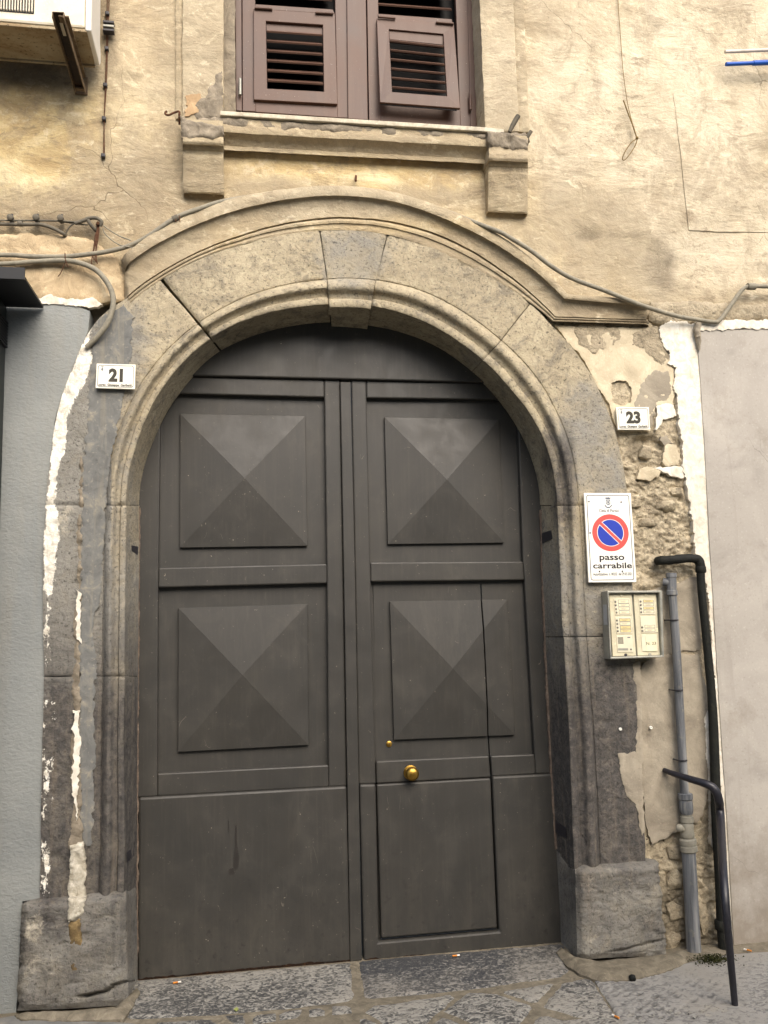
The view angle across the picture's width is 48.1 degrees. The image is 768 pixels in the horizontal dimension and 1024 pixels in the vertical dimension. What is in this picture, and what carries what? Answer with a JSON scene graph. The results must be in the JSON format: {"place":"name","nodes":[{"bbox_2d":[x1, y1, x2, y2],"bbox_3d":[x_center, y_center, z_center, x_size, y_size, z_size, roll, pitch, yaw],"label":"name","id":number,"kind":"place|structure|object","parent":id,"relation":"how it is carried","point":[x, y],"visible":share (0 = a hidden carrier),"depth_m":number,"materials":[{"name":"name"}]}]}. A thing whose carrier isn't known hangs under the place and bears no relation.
{"place":"outdoors","nodes":[
{"label":"outdoors","id":0,"kind":"place"},
{"bbox_2d":[0,929,767,1023],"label":"pavement","id":1,"kind":"structure","parent":0,"point":[536,984],"depth_m":3.75,"materials":[{"name":"grey stone"}]},
{"bbox_2d":[0,304,93,1013],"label":"grey shop wall","id":2,"kind":"structure","parent":1,"relation":"on","point":[45,342],"depth_m":3.92,"materials":[{"name":"paint"}]},
{"bbox_2d":[0,267,42,505],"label":"metal hood","id":3,"kind":"object","parent":2,"relation":"attached to","point":[16,289],"visible":1,"depth_m":3.94,"materials":[{"name":"black metal"}]},
{"bbox_2d":[15,230,687,1022],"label":"stone archway","id":4,"kind":"object","parent":1,"relation":"on","point":[79,932],"visible":0.94,"depth_m":4.15,"materials":[{"name":"grey stone"}]},
{"bbox_2d":[96,364,135,389],"bbox_3d":[-1.269,-0.640,4.069,0.180,0.121,0.013,0,-7,-9],"label":"house number plate","id":5,"kind":"object","parent":4,"relation":"attached to","point":[115,376],"visible":1,"depth_m":4.06,"materials":[{"name":"beige ceramic"}]},
{"bbox_2d":[127,849,133,861],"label":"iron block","id":6,"kind":"structure","parent":4,"relation":"attached to","point":[129,856],"depth_m":3.92,"materials":[{"name":"black metal"}]},
{"bbox_2d":[132,545,137,554],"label":"iron block","id":7,"kind":"structure","parent":4,"relation":"attached to","point":[134,549],"depth_m":4.17,"materials":[{"name":"black metal"}]},
{"bbox_2d":[133,315,574,980],"bbox_3d":[-0.126,0.467,4.402,2.475,3.503,0.143,0,-7,-9],"label":"carriage door","id":8,"kind":"structure","parent":4,"relation":"attached to","point":[343,745],"depth_m":4.35,"materials":[{"name":"paint"}]},
{"bbox_2d":[133,377,349,980],"bbox_3d":[-0.764,0.749,4.282,1.174,2.923,0.102,0,-7,-9],"label":"door leaf","id":9,"kind":"structure","parent":8,"relation":"in","point":[243,839],"depth_m":4.25,"materials":[{"name":"paint"}]},
{"bbox_2d":[373,583,496,938],"bbox_3d":[0.256,1.231,4.362,0.602,1.744,0.138,0,-7,-9],"label":"wicket door","id":10,"kind":"structure","parent":8,"relation":"in","point":[436,870],"depth_m":4.36,"materials":[{"name":"paint"}]},
{"bbox_2d":[350,380,574,959],"bbox_3d":[0.477,0.745,4.485,1.262,2.942,0.102,0,-7,-9],"label":"door leaf","id":11,"kind":"structure","parent":8,"relation":"in","point":[446,489],"depth_m":4.50,"materials":[{"name":"paint"}]},
{"bbox_2d":[542,530,551,543],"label":"iron block","id":12,"kind":"structure","parent":4,"relation":"attached to","point":[546,536],"depth_m":4.51,"materials":[{"name":"black metal"}]},
{"bbox_2d":[555,821,566,838],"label":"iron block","id":13,"kind":"structure","parent":4,"relation":"attached to","point":[560,829],"depth_m":4.32,"materials":[{"name":"black metal"}]},
{"bbox_2d":[583,493,635,581],"bbox_3d":[1.146,0.130,4.367,0.254,0.456,0.014,0,-7,-9],"label":"no parking sign","id":14,"kind":"object","parent":4,"relation":"attached to","point":[610,553],"visible":1,"depth_m":4.36,"materials":[{"name":"white metal"}]},
{"bbox_2d":[601,591,663,658],"bbox_3d":[1.255,0.563,4.314,0.309,0.336,0.078,0,-7,-9],"label":"intercom","id":15,"kind":"object","parent":4,"relation":"attached to","point":[632,624],"visible":1,"depth_m":4.29,"materials":[{"name":"grey metal"}]},
{"bbox_2d":[0,0,767,948],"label":"building facade","id":16,"kind":"structure","parent":1,"relation":"on","point":[670,214],"depth_m":4.50,"materials":[{"name":"paint"}]},
{"bbox_2d":[0,222,66,236],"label":"cable offcut","id":17,"kind":"object","parent":16,"relation":"attached to","point":[62,233],"visible":1,"depth_m":4.12,"materials":[{"name":"grey plastic"}]},
{"bbox_2d":[0,214,103,233],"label":"insulated wire run","id":18,"kind":"object","parent":16,"relation":"attached to","point":[36,218],"visible":1,"depth_m":4.15,"materials":[{"name":"metal"}]},
{"bbox_2d":[91,225,98,263],"bbox_3d":[-1.393,-1.288,4.152,0.038,0.211,0.010,0,-7,-9],"label":"rusty wire bundle","id":19,"kind":"object","parent":18,"relation":"hanging from","point":[96,237],"visible":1,"depth_m":4.15,"materials":[{"name":"brown metal"}]},
{"bbox_2d":[0,258,115,348],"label":"hooked cable","id":20,"kind":"object","parent":16,"relation":"attached to","point":[109,318],"visible":1,"depth_m":4.09,"materials":[{"name":"white plastic"}]},
{"bbox_2d":[52,12,87,94],"bbox_3d":[-1.479,-2.158,4.073,0.070,0.115,0.464,-1,-7,-7],"label":"wall bracket","id":21,"kind":"object","parent":16,"relation":"attached to","point":[69,47],"depth_m":4.07,"materials":[{"name":"metal"}]},
{"bbox_2d":[0,0,100,67],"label":"air conditioner","id":22,"kind":"object","parent":21,"relation":"on","point":[28,33],"visible":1,"depth_m":4.01,"materials":[{"name":"white plastic"}]},
{"bbox_2d":[58,221,132,276],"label":"loose wires","id":23,"kind":"object","parent":16,"relation":"attached to","point":[97,223],"visible":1,"depth_m":4.16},
{"bbox_2d":[101,0,109,158],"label":"stapled wire","id":24,"kind":"object","parent":16,"relation":"attached to","point":[105,85],"visible":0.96,"depth_m":4.31,"materials":[{"name":"metal"}]},
{"bbox_2d":[103,20,114,34],"bbox_3d":[-1.383,-2.434,4.324,0.054,0.056,0.035,0,-7,-9],"label":"wall clip","id":25,"kind":"object","parent":16,"relation":"attached to","point":[108,27],"depth_m":4.31,"materials":[{"name":"metal"}]},
{"bbox_2d":[164,110,180,124],"bbox_3d":[-1.058,-1.976,4.306,0.080,0.058,0.044,0,-7,-9],"label":"iron hook","id":26,"kind":"object","parent":16,"relation":"attached to","point":[174,112],"visible":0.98,"depth_m":4.29,"materials":[{"name":"metal"}]},
{"bbox_2d":[235,0,476,126],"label":"window","id":27,"kind":"structure","parent":16,"relation":"attached to","point":[417,12],"depth_m":4.81,"materials":[{"name":"brown wood"}]},
{"bbox_2d":[239,0,367,119],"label":"shutter","id":28,"kind":"object","parent":27,"relation":"attached to","point":[342,31],"visible":0.84,"depth_m":4.65,"materials":[{"name":"brown wood"}]},
{"bbox_2d":[235,0,455,95],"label":"window pane","id":29,"kind":"structure","parent":27,"relation":"in","point":[403,11],"depth_m":4.84,"materials":[{"name":"black glass"}]},
{"bbox_2d":[366,0,471,125],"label":"shutter","id":30,"kind":"object","parent":27,"relation":"attached to","point":[453,106],"visible":0.84,"depth_m":4.73,"materials":[{"name":"brown wood"}]},
{"bbox_2d":[0,195,767,323],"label":"wall cable","id":31,"kind":"object","parent":16,"relation":"attached to","point":[747,286],"depth_m":4.45,"materials":[{"name":"metal"}]},
{"bbox_2d":[693,322,701,349],"bbox_3d":[1.685,-0.944,4.612,0.039,0.150,0.042,0,-7,-9],"label":"rag strip","id":32,"kind":"object","parent":31,"relation":"hanging from","point":[697,331],"visible":1,"depth_m":4.61,"materials":[{"name":"white fabric"}]},
{"bbox_2d":[508,114,519,132],"bbox_3d":[0.688,-2.055,4.548,0.069,0.096,0.025,-3,-7,13],"label":"iron rod stub","id":33,"kind":"object","parent":16,"relation":"on","point":[514,122],"visible":0.99,"depth_m":4.54,"materials":[{"name":"grey metal"}]},
{"bbox_2d":[526,130,532,138],"bbox_3d":[0.762,-1.986,4.543,0.048,0.064,0.019,-4,-8,16],"label":"iron rod stub","id":34,"kind":"object","parent":16,"relation":"on","point":[529,133],"visible":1,"depth_m":4.54,"materials":[{"name":"grey metal"}]},
{"bbox_2d":[618,4,638,160],"bbox_3d":[1.336,-2.593,4.803,0.103,1.351,0.033,0,-7,-9],"label":"hanging twine","id":35,"kind":"object","parent":16,"relation":"hanging from","point":[637,137],"visible":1,"depth_m":4.74,"materials":[{"name":"beige fabric"}]},
{"bbox_2d":[615,407,649,429],"bbox_3d":[1.303,-0.489,4.506,0.184,0.124,0.013,0,-7,-9],"label":"house number plate","id":36,"kind":"object","parent":16,"relation":"attached to","point":[632,418],"visible":1,"depth_m":4.50,"materials":[{"name":"beige ceramic"}]},
{"bbox_2d":[663,573,700,952],"bbox_3d":[1.477,1.250,4.293,0.110,1.890,0.099,0,-7,-9],"label":"grey conduit","id":37,"kind":"object","parent":16,"relation":"attached to","point":[687,841],"visible":0.95,"depth_m":4.24,"materials":[{"name":"plastic"}]},
{"bbox_2d":[654,554,725,949],"bbox_3d":[1.552,1.194,4.308,0.270,1.973,0.070,-1,-7,-2],"label":"black drainpipe","id":38,"kind":"object","parent":16,"relation":"attached to","point":[700,566],"visible":0.84,"depth_m":4.33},
{"bbox_2d":[724,48,767,53],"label":"white pipe","id":39,"kind":"object","parent":16,"relation":"attached to","point":[746,50],"visible":1,"depth_m":4.87,"materials":[{"name":"white plastic"}]},
{"bbox_2d":[725,60,767,65],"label":"blue pipe","id":40,"kind":"object","parent":16,"relation":"attached to","point":[755,63],"visible":1,"depth_m":4.86,"materials":[{"name":"plastic"}]},
{"bbox_2d":[629,974,635,980],"bbox_3d":[1.106,2.074,3.830,0.030,0.030,0.033,0,-7,-9],"label":"dark lump","id":41,"kind":"object","parent":1,"relation":"on","point":[632,977],"visible":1,"depth_m":3.82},
{"bbox_2d":[662,768,737,1005],"bbox_3d":[1.524,1.664,3.917,0.237,0.865,0.703,-1,-7,0],"label":"bent iron bar","id":42,"kind":"object","parent":1,"relation":"on","point":[714,789],"visible":1,"depth_m":3.70,"materials":[{"name":"black metal"}]},
{"bbox_2d":[658,319,767,944],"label":"pale shop wall","id":43,"kind":"structure","parent":1,"relation":"on","point":[720,385],"depth_m":4.51,"materials":[{"name":"grey paint"}]},
{"bbox_2d":[686,953,743,967],"bbox_3d":[1.543,2.091,4.016,0.319,0.020,0.193,0,-7,-9],"label":"moss","id":44,"kind":"object","parent":1,"relation":"on","point":[718,959],"visible":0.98,"depth_m":4.02,"materials":[{"name":"green plant"}]}
]}

